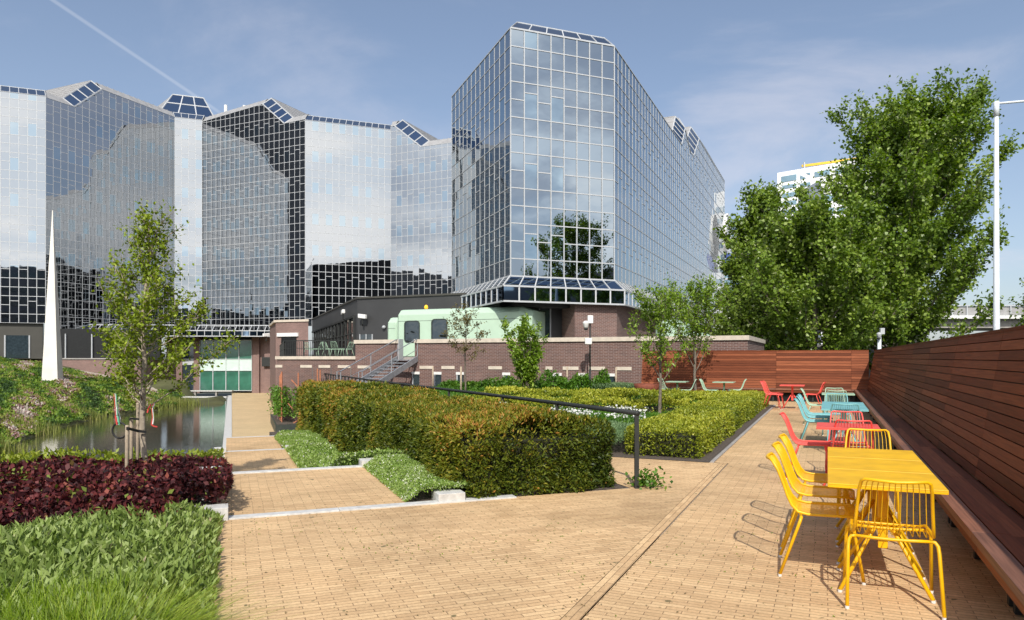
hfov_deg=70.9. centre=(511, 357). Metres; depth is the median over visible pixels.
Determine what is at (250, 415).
path
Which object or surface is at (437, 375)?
window
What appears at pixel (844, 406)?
cafe table
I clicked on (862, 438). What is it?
wire chair
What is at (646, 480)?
small plant
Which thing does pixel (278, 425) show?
planter
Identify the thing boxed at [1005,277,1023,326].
poplar
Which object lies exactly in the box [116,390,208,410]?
reeds
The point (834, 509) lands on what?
wire chair
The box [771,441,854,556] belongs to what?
wire chair
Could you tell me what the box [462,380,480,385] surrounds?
shrub
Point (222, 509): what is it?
cheek block
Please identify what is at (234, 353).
window
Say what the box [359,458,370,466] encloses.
cheek block
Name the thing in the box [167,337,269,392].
brick building
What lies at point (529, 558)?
fallen leaves
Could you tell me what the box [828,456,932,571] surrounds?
cafe table
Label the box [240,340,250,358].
window
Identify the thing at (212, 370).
window frame
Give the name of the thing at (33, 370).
ground cover
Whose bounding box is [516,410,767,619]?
ground slab
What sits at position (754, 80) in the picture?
sky
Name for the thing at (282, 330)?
brick annex
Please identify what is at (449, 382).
shrub
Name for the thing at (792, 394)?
cafe table
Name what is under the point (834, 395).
wire chair
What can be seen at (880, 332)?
camera mast
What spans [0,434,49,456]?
reeds
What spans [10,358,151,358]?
paving
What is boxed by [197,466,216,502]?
cheek block
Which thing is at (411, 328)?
window
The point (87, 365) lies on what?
retaining wall
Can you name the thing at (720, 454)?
kerb
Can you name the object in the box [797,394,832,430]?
wire chair
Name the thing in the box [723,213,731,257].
wall sign
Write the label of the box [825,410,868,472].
wire chair
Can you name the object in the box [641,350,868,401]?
bench wall
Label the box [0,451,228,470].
purple shrubs
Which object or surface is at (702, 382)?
wire chair
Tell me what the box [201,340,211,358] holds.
window
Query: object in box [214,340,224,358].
window
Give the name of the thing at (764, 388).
wire chair
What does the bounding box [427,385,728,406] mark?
ground cover
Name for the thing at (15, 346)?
window
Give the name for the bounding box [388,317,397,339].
mint pod
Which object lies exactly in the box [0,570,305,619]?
fine grass
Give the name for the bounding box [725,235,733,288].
office building
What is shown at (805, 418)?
wire chair
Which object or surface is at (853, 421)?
wire chair
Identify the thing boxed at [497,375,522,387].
shrub
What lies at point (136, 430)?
tree strap
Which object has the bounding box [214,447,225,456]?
cheek block
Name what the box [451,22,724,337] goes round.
glass tower
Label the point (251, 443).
path
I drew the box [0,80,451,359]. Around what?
mirror building
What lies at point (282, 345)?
terrace railing
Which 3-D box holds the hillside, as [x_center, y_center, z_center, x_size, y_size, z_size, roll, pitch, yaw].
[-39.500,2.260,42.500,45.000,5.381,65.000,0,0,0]
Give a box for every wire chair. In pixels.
[322,342,334,355]
[340,342,353,355]
[699,379,716,390]
[728,379,746,390]
[760,381,783,405]
[760,381,783,409]
[766,452,865,584]
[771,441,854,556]
[778,433,853,529]
[779,412,831,478]
[793,398,832,446]
[796,396,832,439]
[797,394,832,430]
[800,388,827,424]
[802,382,825,408]
[822,388,844,418]
[822,393,851,436]
[823,390,849,422]
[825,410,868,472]
[827,403,863,446]
[827,419,873,470]
[836,428,899,522]
[843,477,946,619]
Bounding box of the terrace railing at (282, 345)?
[279,339,367,355]
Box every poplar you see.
[708,185,921,349]
[708,287,735,335]
[709,176,803,349]
[787,64,1023,369]
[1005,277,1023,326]
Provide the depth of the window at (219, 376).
77.11 m
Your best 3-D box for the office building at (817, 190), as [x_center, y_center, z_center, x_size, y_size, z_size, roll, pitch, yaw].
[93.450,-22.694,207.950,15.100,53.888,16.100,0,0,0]
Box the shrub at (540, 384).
[520,379,549,389]
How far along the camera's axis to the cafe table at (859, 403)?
13.21 m
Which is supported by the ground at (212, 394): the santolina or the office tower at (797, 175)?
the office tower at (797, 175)
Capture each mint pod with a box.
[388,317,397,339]
[398,306,544,356]
[656,321,689,335]
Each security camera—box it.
[341,309,345,320]
[358,314,366,325]
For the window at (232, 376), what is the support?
in the brick building at (244, 367)
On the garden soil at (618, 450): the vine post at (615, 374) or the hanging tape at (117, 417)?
the vine post at (615, 374)
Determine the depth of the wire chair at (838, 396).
16.02 m
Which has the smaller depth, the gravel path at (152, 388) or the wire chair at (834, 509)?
the wire chair at (834, 509)
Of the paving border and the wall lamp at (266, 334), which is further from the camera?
the wall lamp at (266, 334)
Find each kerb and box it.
[223,395,231,446]
[710,405,775,462]
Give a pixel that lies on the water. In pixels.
(190, 428)
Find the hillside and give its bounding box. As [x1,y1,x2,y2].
[0,359,225,451]
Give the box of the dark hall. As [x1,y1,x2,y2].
[311,293,465,355]
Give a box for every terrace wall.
[275,356,354,421]
[354,335,765,387]
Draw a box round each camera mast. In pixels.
[583,315,592,387]
[876,328,884,348]
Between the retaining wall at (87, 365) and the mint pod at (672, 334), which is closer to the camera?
the mint pod at (672, 334)
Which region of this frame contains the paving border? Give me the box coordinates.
[561,463,727,619]
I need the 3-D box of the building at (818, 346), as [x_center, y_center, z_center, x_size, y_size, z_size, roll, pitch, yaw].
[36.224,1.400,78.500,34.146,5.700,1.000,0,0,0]
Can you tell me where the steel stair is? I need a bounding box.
[336,339,417,382]
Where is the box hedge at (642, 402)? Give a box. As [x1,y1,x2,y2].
[468,389,694,411]
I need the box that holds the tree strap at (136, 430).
[126,427,145,432]
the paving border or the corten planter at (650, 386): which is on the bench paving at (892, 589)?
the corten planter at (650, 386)
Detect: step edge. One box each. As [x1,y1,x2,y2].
[226,448,283,451]
[227,435,274,437]
[228,495,516,519]
[232,465,361,473]
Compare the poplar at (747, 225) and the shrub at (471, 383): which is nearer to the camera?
the shrub at (471, 383)
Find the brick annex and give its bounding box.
[269,319,308,401]
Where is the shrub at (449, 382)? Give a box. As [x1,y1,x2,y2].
[437,379,463,386]
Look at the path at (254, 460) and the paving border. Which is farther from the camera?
the path at (254, 460)
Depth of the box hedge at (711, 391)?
23.43 m
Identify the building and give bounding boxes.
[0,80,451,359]
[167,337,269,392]
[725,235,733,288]
[799,179,872,343]
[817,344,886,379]
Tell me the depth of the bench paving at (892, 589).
5.45 m
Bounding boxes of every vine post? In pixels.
[432,366,433,385]
[615,367,616,381]
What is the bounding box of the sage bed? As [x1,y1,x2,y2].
[0,496,225,619]
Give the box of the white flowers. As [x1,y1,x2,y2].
[500,402,649,417]
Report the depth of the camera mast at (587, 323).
28.91 m
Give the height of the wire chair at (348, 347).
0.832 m
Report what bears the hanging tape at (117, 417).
hanging from the young tree at (149, 273)
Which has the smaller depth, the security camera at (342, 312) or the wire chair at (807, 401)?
the wire chair at (807, 401)
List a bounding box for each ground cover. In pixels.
[0,356,184,448]
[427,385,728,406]
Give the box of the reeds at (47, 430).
[0,395,129,436]
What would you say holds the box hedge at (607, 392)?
on the garden soil at (618, 450)
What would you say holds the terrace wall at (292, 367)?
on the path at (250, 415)
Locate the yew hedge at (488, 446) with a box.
[295,379,616,498]
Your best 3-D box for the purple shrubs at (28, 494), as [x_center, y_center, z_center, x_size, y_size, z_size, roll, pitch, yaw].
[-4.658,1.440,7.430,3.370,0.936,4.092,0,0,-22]
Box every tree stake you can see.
[125,425,128,466]
[129,417,132,458]
[136,403,139,459]
[460,367,461,389]
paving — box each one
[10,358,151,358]
[10,457,718,619]
[582,400,1023,619]
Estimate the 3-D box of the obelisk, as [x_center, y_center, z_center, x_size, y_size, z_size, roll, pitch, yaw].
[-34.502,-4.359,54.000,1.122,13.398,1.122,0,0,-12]
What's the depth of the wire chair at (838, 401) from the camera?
14.71 m
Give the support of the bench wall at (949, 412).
on the bench paving at (892, 589)
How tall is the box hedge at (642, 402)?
0.800 m
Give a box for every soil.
[269,432,626,501]
[602,405,772,461]
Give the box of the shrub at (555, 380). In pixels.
[538,369,569,389]
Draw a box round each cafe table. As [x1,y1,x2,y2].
[666,381,688,388]
[712,381,734,390]
[780,384,804,408]
[816,422,880,485]
[821,406,868,446]
[822,392,854,412]
[822,401,863,441]
[822,404,865,441]
[828,447,920,547]
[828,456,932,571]
[828,468,948,603]
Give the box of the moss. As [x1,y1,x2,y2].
[226,482,943,616]
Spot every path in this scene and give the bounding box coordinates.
[6,361,156,390]
[225,449,298,471]
[226,436,281,450]
[232,393,276,436]
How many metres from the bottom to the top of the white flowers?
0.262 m
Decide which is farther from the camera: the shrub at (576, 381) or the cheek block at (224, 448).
the shrub at (576, 381)
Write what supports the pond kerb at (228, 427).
on the ground at (212, 394)
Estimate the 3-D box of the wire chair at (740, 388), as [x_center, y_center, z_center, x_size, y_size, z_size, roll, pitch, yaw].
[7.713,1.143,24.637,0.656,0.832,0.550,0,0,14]
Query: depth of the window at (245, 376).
77.11 m
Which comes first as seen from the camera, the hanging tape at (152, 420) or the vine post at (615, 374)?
the hanging tape at (152, 420)
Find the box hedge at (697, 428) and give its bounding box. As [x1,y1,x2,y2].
[624,389,768,458]
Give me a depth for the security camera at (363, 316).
41.37 m
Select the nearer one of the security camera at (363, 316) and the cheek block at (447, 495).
the cheek block at (447, 495)
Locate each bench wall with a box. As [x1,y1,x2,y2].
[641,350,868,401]
[854,325,1023,615]
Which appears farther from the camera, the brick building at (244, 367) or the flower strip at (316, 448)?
the brick building at (244, 367)
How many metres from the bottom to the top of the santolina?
0.430 m
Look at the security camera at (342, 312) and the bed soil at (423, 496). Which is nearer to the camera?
the bed soil at (423, 496)
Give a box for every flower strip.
[274,429,403,467]
[362,453,473,501]
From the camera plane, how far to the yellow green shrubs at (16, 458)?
14.04 m
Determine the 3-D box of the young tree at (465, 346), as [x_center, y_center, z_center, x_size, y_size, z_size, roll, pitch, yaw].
[-1.833,-0.332,28.279,1.942,3.767,1.862,0,0,26]
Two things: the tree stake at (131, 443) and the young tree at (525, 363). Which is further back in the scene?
the young tree at (525, 363)
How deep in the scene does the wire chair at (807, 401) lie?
16.85 m
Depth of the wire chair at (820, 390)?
21.61 m
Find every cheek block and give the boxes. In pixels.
[186,503,227,520]
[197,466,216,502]
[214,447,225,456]
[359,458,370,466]
[432,488,464,501]
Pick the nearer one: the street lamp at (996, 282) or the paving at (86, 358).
the street lamp at (996, 282)
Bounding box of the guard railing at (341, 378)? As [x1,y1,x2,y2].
[324,373,368,382]
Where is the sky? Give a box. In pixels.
[0,0,1023,355]
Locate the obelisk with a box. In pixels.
[42,210,62,383]
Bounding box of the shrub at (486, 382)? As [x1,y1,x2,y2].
[472,377,503,387]
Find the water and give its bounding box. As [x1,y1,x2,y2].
[0,398,226,460]
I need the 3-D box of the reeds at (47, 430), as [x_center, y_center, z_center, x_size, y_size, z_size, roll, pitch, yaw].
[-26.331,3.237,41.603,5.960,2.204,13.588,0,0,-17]
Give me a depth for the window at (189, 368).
77.11 m
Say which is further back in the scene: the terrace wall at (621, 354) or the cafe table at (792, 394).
the terrace wall at (621, 354)
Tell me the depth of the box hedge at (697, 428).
12.35 m
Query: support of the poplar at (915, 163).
on the ground at (212, 394)
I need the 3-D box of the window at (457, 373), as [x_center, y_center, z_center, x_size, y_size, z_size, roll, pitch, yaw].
[-2.401,1.110,33.191,0.406,0.880,0.043,0,0,24]
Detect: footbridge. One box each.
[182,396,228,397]
[190,390,233,395]
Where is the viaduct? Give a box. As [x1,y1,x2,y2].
[720,305,1023,344]
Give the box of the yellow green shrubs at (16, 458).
[0,445,225,464]
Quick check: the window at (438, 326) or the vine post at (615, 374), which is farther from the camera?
the window at (438, 326)
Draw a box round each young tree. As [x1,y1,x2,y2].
[82,198,240,462]
[439,301,490,389]
[501,312,548,387]
[624,282,704,412]
[652,270,735,390]
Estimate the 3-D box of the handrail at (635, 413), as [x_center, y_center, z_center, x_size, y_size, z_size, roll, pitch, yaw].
[-4.056,1.141,22.792,0.065,1.017,30.582,0,0,-21]
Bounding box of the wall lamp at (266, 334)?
[263,333,269,341]
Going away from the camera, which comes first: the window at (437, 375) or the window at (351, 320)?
the window at (437, 375)
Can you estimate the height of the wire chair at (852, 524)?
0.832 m
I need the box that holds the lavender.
[592,381,635,389]
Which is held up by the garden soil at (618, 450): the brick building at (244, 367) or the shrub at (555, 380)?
the shrub at (555, 380)
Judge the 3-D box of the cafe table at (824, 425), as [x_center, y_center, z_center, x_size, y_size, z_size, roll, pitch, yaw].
[4.084,1.193,8.757,0.690,0.732,0.690,0,0,24]
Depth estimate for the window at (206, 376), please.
77.11 m
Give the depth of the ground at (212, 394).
83.82 m
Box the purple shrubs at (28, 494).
[0,460,234,556]
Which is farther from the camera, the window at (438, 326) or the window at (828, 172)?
the window at (828, 172)
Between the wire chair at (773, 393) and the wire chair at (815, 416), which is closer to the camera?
the wire chair at (815, 416)
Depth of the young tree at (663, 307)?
15.65 m
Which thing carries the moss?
on the paving at (631, 517)
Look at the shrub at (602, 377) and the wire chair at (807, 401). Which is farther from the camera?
the shrub at (602, 377)
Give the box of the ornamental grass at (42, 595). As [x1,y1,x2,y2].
[0,559,164,619]
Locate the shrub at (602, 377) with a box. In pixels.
[590,368,611,389]
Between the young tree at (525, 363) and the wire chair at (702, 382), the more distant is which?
the young tree at (525, 363)
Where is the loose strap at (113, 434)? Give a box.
[112,422,125,438]
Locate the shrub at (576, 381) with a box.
[566,372,592,389]
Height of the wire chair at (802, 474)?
0.832 m
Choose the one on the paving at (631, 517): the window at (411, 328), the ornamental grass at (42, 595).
the ornamental grass at (42, 595)
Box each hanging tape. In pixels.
[114,395,120,424]
[147,404,156,426]
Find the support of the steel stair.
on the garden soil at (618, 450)
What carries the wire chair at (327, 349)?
on the upper terrace
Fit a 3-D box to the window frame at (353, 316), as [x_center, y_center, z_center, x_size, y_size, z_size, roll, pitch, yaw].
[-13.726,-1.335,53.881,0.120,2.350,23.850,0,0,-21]
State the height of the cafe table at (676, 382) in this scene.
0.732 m
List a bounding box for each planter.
[270,414,296,431]
[634,383,658,389]
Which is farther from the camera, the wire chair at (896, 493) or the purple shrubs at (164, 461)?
the purple shrubs at (164, 461)
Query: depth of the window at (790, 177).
298.26 m
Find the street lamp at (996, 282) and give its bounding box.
[993,100,1023,329]
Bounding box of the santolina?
[583,420,632,446]
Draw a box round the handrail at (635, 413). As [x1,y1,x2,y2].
[325,373,639,488]
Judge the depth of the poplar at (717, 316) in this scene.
57.79 m
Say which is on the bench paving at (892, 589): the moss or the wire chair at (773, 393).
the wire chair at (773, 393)
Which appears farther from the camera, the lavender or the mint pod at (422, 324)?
the mint pod at (422, 324)
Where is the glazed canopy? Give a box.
[90,324,269,336]
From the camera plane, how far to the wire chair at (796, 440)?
9.34 m
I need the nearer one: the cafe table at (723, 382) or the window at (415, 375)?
the cafe table at (723, 382)
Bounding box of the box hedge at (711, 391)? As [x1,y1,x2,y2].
[605,387,727,394]
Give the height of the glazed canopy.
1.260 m
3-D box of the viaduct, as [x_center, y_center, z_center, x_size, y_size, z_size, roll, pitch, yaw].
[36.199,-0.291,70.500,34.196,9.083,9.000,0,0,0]
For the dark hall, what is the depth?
41.79 m
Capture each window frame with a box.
[199,340,251,390]
[312,315,354,355]
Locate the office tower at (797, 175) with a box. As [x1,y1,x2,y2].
[777,158,869,286]
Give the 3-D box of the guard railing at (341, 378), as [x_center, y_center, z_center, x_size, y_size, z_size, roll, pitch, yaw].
[-6.947,1.224,30.298,2.594,0.853,16.158,0,0,-12]
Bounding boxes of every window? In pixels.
[4,335,29,357]
[183,341,193,358]
[183,365,193,389]
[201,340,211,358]
[201,371,211,389]
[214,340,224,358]
[214,371,224,389]
[227,340,237,358]
[227,371,237,389]
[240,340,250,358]
[240,371,250,389]
[313,318,352,354]
[404,320,419,342]
[412,372,419,384]
[431,319,447,338]
[434,372,441,385]
[456,372,463,381]
[609,373,614,381]
[781,174,796,181]
[782,183,796,188]
[782,192,795,197]
[782,200,796,204]
[815,170,829,176]
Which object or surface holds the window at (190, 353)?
in the brick building at (244, 367)
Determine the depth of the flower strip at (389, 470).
8.64 m
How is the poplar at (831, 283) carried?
on the ground at (212, 394)
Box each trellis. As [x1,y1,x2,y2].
[267,372,293,421]
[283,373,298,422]
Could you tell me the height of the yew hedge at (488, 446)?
2.269 m
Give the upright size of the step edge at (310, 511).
0.306 m
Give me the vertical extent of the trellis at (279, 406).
2.680 m
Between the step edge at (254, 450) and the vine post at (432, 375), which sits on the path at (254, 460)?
the step edge at (254, 450)
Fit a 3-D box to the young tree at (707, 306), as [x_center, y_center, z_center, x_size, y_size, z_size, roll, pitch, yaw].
[6.135,-0.718,24.481,2.706,4.548,2.533,0,0,-20]
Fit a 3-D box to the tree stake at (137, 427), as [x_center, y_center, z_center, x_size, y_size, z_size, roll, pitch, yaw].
[-6.352,1.653,12.200,0.062,1.770,0.056,0,0,0]
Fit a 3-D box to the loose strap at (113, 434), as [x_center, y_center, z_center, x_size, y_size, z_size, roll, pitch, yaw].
[-5.783,1.074,10.599,0.236,0.257,0.027,0,0,0]
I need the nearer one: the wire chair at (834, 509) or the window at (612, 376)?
the wire chair at (834, 509)
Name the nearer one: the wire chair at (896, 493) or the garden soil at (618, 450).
the wire chair at (896, 493)
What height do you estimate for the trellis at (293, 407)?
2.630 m
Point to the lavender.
(621, 385)
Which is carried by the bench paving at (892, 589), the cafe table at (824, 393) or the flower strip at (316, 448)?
the cafe table at (824, 393)
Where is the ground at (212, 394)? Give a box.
[193,393,231,395]
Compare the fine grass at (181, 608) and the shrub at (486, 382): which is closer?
the fine grass at (181, 608)
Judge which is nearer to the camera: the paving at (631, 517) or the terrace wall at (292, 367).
the paving at (631, 517)
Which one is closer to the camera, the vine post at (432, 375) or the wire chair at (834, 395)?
the wire chair at (834, 395)
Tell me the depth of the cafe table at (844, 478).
4.88 m
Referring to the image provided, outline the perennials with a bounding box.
[530,405,671,422]
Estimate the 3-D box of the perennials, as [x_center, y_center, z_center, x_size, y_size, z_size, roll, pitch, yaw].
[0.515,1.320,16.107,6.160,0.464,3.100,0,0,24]
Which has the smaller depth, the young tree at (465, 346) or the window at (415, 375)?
the young tree at (465, 346)
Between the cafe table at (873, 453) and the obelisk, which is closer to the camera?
the cafe table at (873, 453)
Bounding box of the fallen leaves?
[224,459,947,618]
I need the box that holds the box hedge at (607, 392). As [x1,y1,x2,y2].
[478,385,720,401]
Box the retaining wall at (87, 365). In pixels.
[38,359,167,382]
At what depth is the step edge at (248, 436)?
22.82 m
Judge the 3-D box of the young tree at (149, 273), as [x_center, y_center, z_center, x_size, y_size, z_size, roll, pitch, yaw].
[-5.538,-0.123,11.141,1.922,4.577,2.063,0,0,30]

